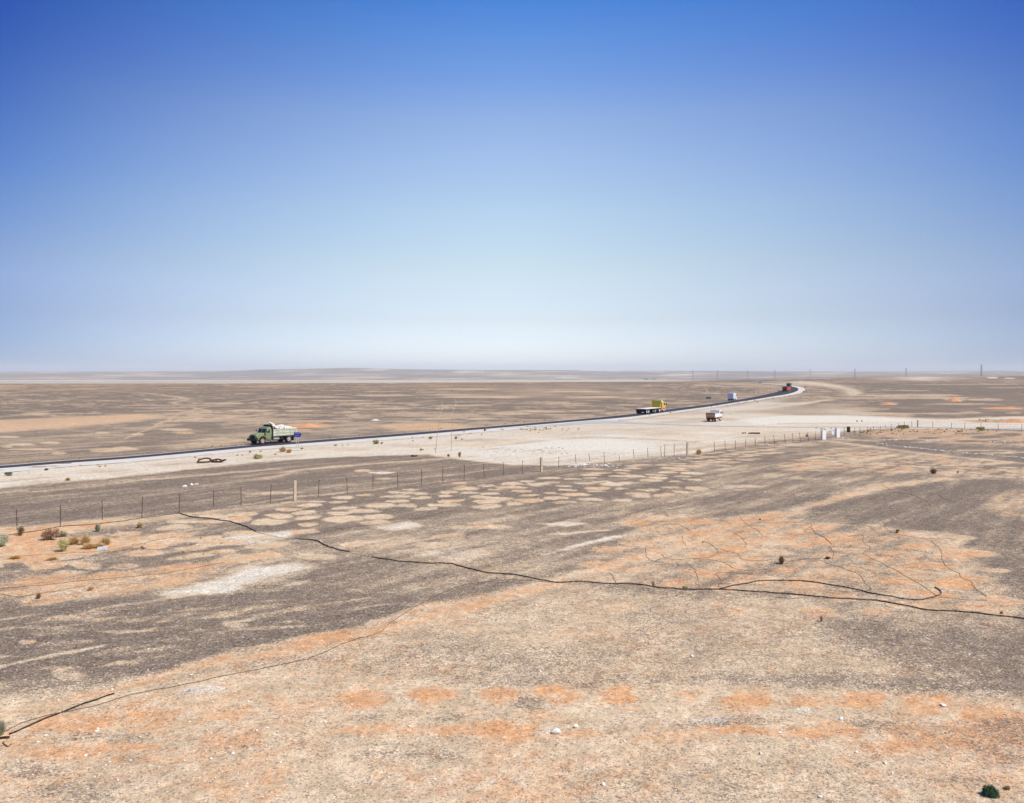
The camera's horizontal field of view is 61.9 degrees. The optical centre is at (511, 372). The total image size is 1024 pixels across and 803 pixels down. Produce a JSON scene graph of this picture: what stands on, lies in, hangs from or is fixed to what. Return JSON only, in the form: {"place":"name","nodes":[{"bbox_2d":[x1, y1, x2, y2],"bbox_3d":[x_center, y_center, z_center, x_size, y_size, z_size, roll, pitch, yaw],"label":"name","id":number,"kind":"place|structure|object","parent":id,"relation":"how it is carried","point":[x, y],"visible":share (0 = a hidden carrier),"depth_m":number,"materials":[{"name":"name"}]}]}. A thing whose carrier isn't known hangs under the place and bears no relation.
{"place":"outdoors","nodes":[
{"label":"outdoors","id":0,"kind":"place"},
{"bbox_2d":[197,457,225,462],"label":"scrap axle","id":1,"kind":"object","parent":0,"point":[211,460],"visible":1,"depth_m":94.60,"materials":[{"name":"metal"}]},
{"bbox_2d":[0,383,797,467],"bbox_3d":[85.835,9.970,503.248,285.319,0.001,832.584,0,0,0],"label":"road","id":2,"kind":"structure","parent":0,"point":[781,392],"depth_m":139.32,"materials":[{"name":"grey asphalt"}]},
{"bbox_2d":[247,424,296,444],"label":"tipper truck","id":3,"kind":"object","parent":2,"relation":"on","point":[263,434],"visible":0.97,"depth_m":119.33,"materials":[{"name":"green paint"}]},
{"bbox_2d":[266,422,295,428],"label":"rubble load","id":4,"kind":"object","parent":3,"relation":"on","point":[282,426],"visible":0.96,"depth_m":120.53},
{"bbox_2d":[636,400,666,413],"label":"flatbed lorry","id":5,"kind":"object","parent":2,"relation":"on","point":[658,405],"visible":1,"depth_m":212.74,"materials":[{"name":"yellow paint"}]},
{"bbox_2d":[727,393,736,400],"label":"box van","id":6,"kind":"object","parent":2,"relation":"on","point":[732,396],"visible":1,"depth_m":298.72,"materials":[{"name":"white paint"}]},
{"bbox_2d":[782,386,790,391],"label":"lorry","id":7,"kind":"object","parent":2,"relation":"on","point":[785,389],"visible":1,"depth_m":437.64,"materials":[{"name":"red paint"}]},
{"bbox_2d":[0,374,1023,802],"bbox_3d":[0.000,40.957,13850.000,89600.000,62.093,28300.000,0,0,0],"label":"ground","id":8,"kind":"structure","parent":0,"point":[552,522],"depth_m":39.17,"materials":[{"name":"soil"}]},
{"bbox_2d":[0,718,6,735],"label":"shrub","id":9,"kind":"object","parent":8,"relation":"on","point":[2,728],"visible":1,"depth_m":23.54,"materials":[{"name":"green plant"}]},
{"bbox_2d":[0,532,8,546],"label":"shrub","id":10,"kind":"object","parent":8,"relation":"on","point":[4,540],"visible":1,"depth_m":48.98,"materials":[{"name":"green plant"}]},
{"bbox_2d":[4,554,22,558],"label":"dry tuft","id":11,"kind":"object","parent":8,"relation":"on","point":[14,557],"visible":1,"depth_m":45.81,"materials":[{"name":"plant"}]},
{"bbox_2d":[16,525,24,535],"bbox_3d":[-30.166,9.691,52.495,0.576,0.671,0.631,0,0,8],"label":"shrub","id":12,"kind":"object","parent":8,"relation":"on","point":[21,530],"visible":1,"depth_m":52.40,"materials":[{"name":"green plant"}]},
{"bbox_2d":[3,586,80,596],"bbox_3d":[-21.782,9.963,38.685,4.198,0.069,1.334,0,0,-16],"label":"drip line","id":13,"kind":"object","parent":8,"relation":"on","point":[38,593],"visible":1,"depth_m":38.56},
{"bbox_2d":[40,528,60,539],"bbox_3d":[-27.709,9.666,51.025,1.123,0.756,1.010,0,0,31],"label":"shrub","id":14,"kind":"object","parent":8,"relation":"on","point":[47,533],"visible":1,"depth_m":51.02,"materials":[{"name":"brown plant"}]},
{"bbox_2d":[44,556,59,560],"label":"dry tuft","id":15,"kind":"object","parent":8,"relation":"on","point":[51,558],"visible":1,"depth_m":45.25,"materials":[{"name":"plant"}]},
{"bbox_2d":[9,693,113,733],"bbox_3d":[-13.189,9.993,25.112,0.140,0.072,3.344,0,0,27],"label":"irrigation hose","id":16,"kind":"object","parent":8,"relation":"on","point":[60,712],"visible":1,"depth_m":25.02,"materials":[{"name":"black rubber"}]},
{"bbox_2d":[57,538,69,550],"bbox_3d":[-25.110,9.631,47.752,0.680,0.772,0.652,0,0,39],"label":"shrub","id":17,"kind":"object","parent":8,"relation":"on","point":[63,545],"visible":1,"depth_m":47.73,"materials":[{"name":"green plant"}]},
{"bbox_2d":[59,531,68,536],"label":"shrub","id":18,"kind":"object","parent":8,"relation":"on","point":[63,533],"visible":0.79,"depth_m":52.22,"materials":[{"name":"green plant"}]},
{"bbox_2d":[67,536,79,544],"bbox_3d":[-25.511,9.708,49.667,1.112,0.585,1.090,0,0,18],"label":"dry bush","id":19,"kind":"object","parent":8,"relation":"on","point":[72,540],"visible":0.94,"depth_m":49.59,"materials":[{"name":"plant"}]},
{"bbox_2d":[76,533,93,544],"bbox_3d":[-24.786,9.646,49.488,1.107,0.705,1.047,0,0,-42],"label":"dry bush","id":20,"kind":"object","parent":8,"relation":"on","point":[86,539],"visible":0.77,"depth_m":49.41,"materials":[{"name":"plant"}]},
{"bbox_2d":[78,542,97,548],"bbox_3d":[-24.150,9.849,48.608,1.313,0.390,1.329,0,0,17],"label":"dry bush","id":21,"kind":"object","parent":8,"relation":"on","point":[87,546],"visible":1,"depth_m":48.52,"materials":[{"name":"plant"}]},
{"bbox_2d":[0,513,178,535],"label":"irrigation hose","id":22,"kind":"object","parent":8,"relation":"on","point":[90,524],"visible":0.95,"depth_m":55.88,"materials":[{"name":"brown rubber"}]},
{"bbox_2d":[8,536,175,556],"bbox_3d":[-23.895,9.977,47.981,10.195,0.097,1.782,0,0,-37],"label":"drip line","id":23,"kind":"object","parent":8,"relation":"on","point":[94,551],"visible":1,"depth_m":47.41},
{"bbox_2d":[94,523,100,531],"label":"shrub","id":24,"kind":"object","parent":8,"relation":"on","point":[97,527],"visible":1,"depth_m":53.64,"materials":[{"name":"green plant"}]},
{"bbox_2d":[93,542,106,547],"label":"dry bush","id":25,"kind":"object","parent":8,"relation":"on","point":[100,544],"visible":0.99,"depth_m":48.93,"materials":[{"name":"plant"}]},
{"bbox_2d":[96,546,107,549],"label":"concrete slab","id":26,"kind":"structure","parent":8,"relation":"on","point":[102,547],"depth_m":48.45,"materials":[{"name":"white concrete"}]},
{"bbox_2d":[97,536,112,544],"bbox_3d":[-23.694,9.748,49.708,1.134,0.593,1.166,0,0,37],"label":"dry bush","id":27,"kind":"object","parent":8,"relation":"on","point":[105,540],"visible":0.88,"depth_m":49.62,"materials":[{"name":"plant"}]},
{"bbox_2d":[11,562,223,587],"bbox_3d":[-19.586,9.966,41.645,10.999,0.106,0.886,0,0,-32],"label":"drip line","id":28,"kind":"object","parent":8,"relation":"on","point":[106,578],"visible":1,"depth_m":41.10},
{"bbox_2d":[179,512,255,530],"bbox_3d":[-19.661,9.972,57.390,9.895,0.175,0.954,0,0,40],"label":"irrigation hose","id":29,"kind":"object","parent":8,"relation":"on","point":[217,519],"visible":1,"depth_m":57.77,"materials":[{"name":"black rubber"}]},
{"bbox_2d":[253,454,262,458],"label":"shrub","id":30,"kind":"object","parent":8,"relation":"on","point":[255,456],"visible":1,"depth_m":99.18,"materials":[{"name":"green plant"}]},
{"bbox_2d":[6,580,543,730],"bbox_3d":[-6.730,9.984,32.383,2.806,0.143,23.821,0,0,39],"label":"drip line","id":31,"kind":"object","parent":8,"relation":"on","point":[244,671],"visible":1,"depth_m":28.20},
{"bbox_2d":[294,432,300,447],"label":"road sign","id":32,"kind":"object","parent":8,"relation":"on","point":[297,434],"visible":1,"depth_m":112.68,"materials":[{"name":"metal"}]},
{"bbox_2d":[294,423,323,427],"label":"earth mound","id":33,"kind":"object","parent":8,"relation":"on","point":[308,425],"visible":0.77,"depth_m":155.73,"materials":[{"name":"soil"}]},
{"bbox_2d":[293,538,349,551],"bbox_3d":[-10.932,9.966,49.559,5.591,0.124,0.576,0,0,43],"label":"irrigation hose","id":34,"kind":"object","parent":8,"relation":"on","point":[321,543],"visible":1,"depth_m":49.83,"materials":[{"name":"black rubber"}]},
{"bbox_2d":[0,382,804,472],"bbox_3d":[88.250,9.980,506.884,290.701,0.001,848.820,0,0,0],"label":"road shoulder","id":35,"kind":"object","parent":8,"relation":"on","point":[25,468],"visible":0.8,"depth_m":119.84},
{"bbox_2d":[327,508,478,531],"bbox_3d":[-7.136,9.987,58.069,0.476,0.135,13.716,0,0,44],"label":"drip line","id":36,"kind":"object","parent":8,"relation":"on","point":[406,520],"visible":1,"depth_m":57.57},
{"bbox_2d":[0,432,815,529],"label":"wire fence","id":37,"kind":"object","parent":8,"relation":"on","point":[294,498],"visible":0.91,"depth_m":70.83,"materials":[{"name":"brown"}]},
{"bbox_2d":[6,631,1013,801],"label":"stones","id":38,"kind":"object","parent":8,"relation":"on","point":[556,744],"visible":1,"depth_m":23.74,"materials":[{"name":"white stone"}]},
{"bbox_2d":[0,537,1023,802],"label":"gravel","id":39,"kind":"structure","parent":8,"relation":"on","point":[516,737],"depth_m":22.59,"materials":[{"name":"beige stone"}]},
{"bbox_2d":[482,447,567,453],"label":"stones","id":40,"kind":"object","parent":8,"relation":"on","point":[533,451],"visible":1,"depth_m":109.03,"materials":[{"name":"beige stone"}]},
{"bbox_2d":[69,424,1015,627],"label":"stones","id":41,"kind":"object","parent":8,"relation":"on","point":[575,465],"visible":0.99,"depth_m":90.61,"materials":[{"name":"white stone"}]},
{"bbox_2d":[551,728,560,733],"bbox_3d":[1.207,9.935,23.646,0.285,0.187,0.283,0,0,35],"label":"stone","id":42,"kind":"object","parent":8,"relation":"on","point":[555,730],"visible":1,"depth_m":23.55,"materials":[{"name":"white stone"}]},
{"bbox_2d":[371,556,1023,618],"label":"irrigation hose","id":43,"kind":"object","parent":8,"relation":"on","point":[707,588],"visible":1,"depth_m":39.30,"materials":[{"name":"black rubber"}]},
{"bbox_2d":[706,410,722,421],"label":"tipper truck","id":44,"kind":"object","parent":8,"relation":"on","point":[714,415],"visible":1,"depth_m":173.34,"materials":[{"name":"white paint"}]},
{"bbox_2d":[665,557,767,570],"bbox_3d":[10.387,9.973,44.795,5.948,0.112,1.268,0,0,35],"label":"drip line","id":45,"kind":"object","parent":8,"relation":"on","point":[716,560],"visible":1,"depth_m":45.22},
{"bbox_2d":[779,555,784,563],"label":"dry tuft","id":46,"kind":"object","parent":8,"relation":"on","point":[781,560],"visible":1,"depth_m":44.50,"materials":[{"name":"brown plant"}]},
{"bbox_2d":[821,430,825,439],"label":"gate pillar","id":47,"kind":"structure","parent":8,"relation":"on","point":[823,434],"depth_m":126.97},
{"bbox_2d":[720,580,941,599],"bbox_3d":[14.668,9.971,39.493,9.930,0.146,2.601,0,0,11],"label":"irrigation hose","id":48,"kind":"object","parent":8,"relation":"on","point":[840,586],"visible":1,"depth_m":39.57,"materials":[{"name":"black rubber"}]},
{"bbox_2d":[835,428,839,437],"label":"gate pillar","id":49,"kind":"structure","parent":8,"relation":"on","point":[837,432],"depth_m":131.16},
{"bbox_2d":[787,470,996,480],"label":"drip line","id":50,"kind":"object","parent":8,"relation":"on","point":[898,474],"visible":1,"depth_m":83.31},
{"bbox_2d":[862,553,933,593],"bbox_3d":[19.271,9.975,42.476,0.352,0.106,8.778,0,0,2],"label":"drip line","id":51,"kind":"object","parent":8,"relation":"on","point":[897,570],"visible":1,"depth_m":43.26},
{"bbox_2d":[896,425,908,428],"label":"shrub","id":52,"kind":"object","parent":8,"relation":"on","point":[903,426],"visible":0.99,"depth_m":151.74,"materials":[{"name":"green plant"}]},
{"bbox_2d":[844,420,1015,434],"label":"wire fence","id":53,"kind":"object","parent":8,"relation":"on","point":[918,425],"visible":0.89,"depth_m":150.96,"materials":[{"name":"grey metal"}]},
{"bbox_2d":[884,526,982,593],"bbox_3d":[23.351,9.987,46.695,1.609,0.111,18.066,0,0,9],"label":"drip line","id":54,"kind":"object","parent":8,"relation":"on","point":[941,558],"visible":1,"depth_m":46.31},
{"bbox_2d":[930,467,937,473],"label":"dry bush","id":55,"kind":"object","parent":8,"relation":"on","point":[933,470],"visible":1,"depth_m":84.08,"materials":[{"name":"brown plant"}]},
{"bbox_2d":[947,397,960,400],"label":"earth mound","id":56,"kind":"object","parent":8,"relation":"on","point":[953,399],"visible":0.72,"depth_m":295.40,"materials":[{"name":"orange soil"}]},
{"bbox_2d":[981,783,1000,798],"bbox_3d":[11.286,9.932,20.150,0.446,0.446,0.448,0,0,-30],"label":"shrub","id":57,"kind":"object","parent":8,"relation":"on","point":[990,791],"visible":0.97,"depth_m":20.08,"materials":[{"name":"green plant"}]},
{"bbox_2d":[982,407,1022,408],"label":"earth mound","id":58,"kind":"object","parent":8,"relation":"on","point":[1002,408],"visible":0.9,"depth_m":233.74,"materials":[{"name":"soil"}]},
{"bbox_2d":[998,419,1023,422],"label":"earth mound","id":59,"kind":"object","parent":8,"relation":"on","point":[1014,421],"visible":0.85,"depth_m":170.84,"materials":[{"name":"soil"}]},
{"bbox_2d":[0,368,1023,378],"bbox_3d":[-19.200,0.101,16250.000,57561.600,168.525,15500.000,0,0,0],"label":"hills","id":60,"kind":"structure","parent":0,"point":[350,373],"depth_m":11845.93,"materials":[{"name":"soil"}]},
{"bbox_2d":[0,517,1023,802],"bbox_3d":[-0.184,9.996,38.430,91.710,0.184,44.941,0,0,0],"label":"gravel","id":61,"kind":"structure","parent":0,"point":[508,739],"depth_m":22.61,"materials":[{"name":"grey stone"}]},
{"bbox_2d":[0,0,1023,371],"label":"sky","id":62,"kind":"structure","parent":0,"point":[186,185],"materials":[{"name":"blue"}]},
{"bbox_2d":[512,420,1023,429],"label":"side road","id":63,"kind":"structure","parent":0,"point":[594,422],"depth_m":157.42,"materials":[{"name":"soil"}]}
]}

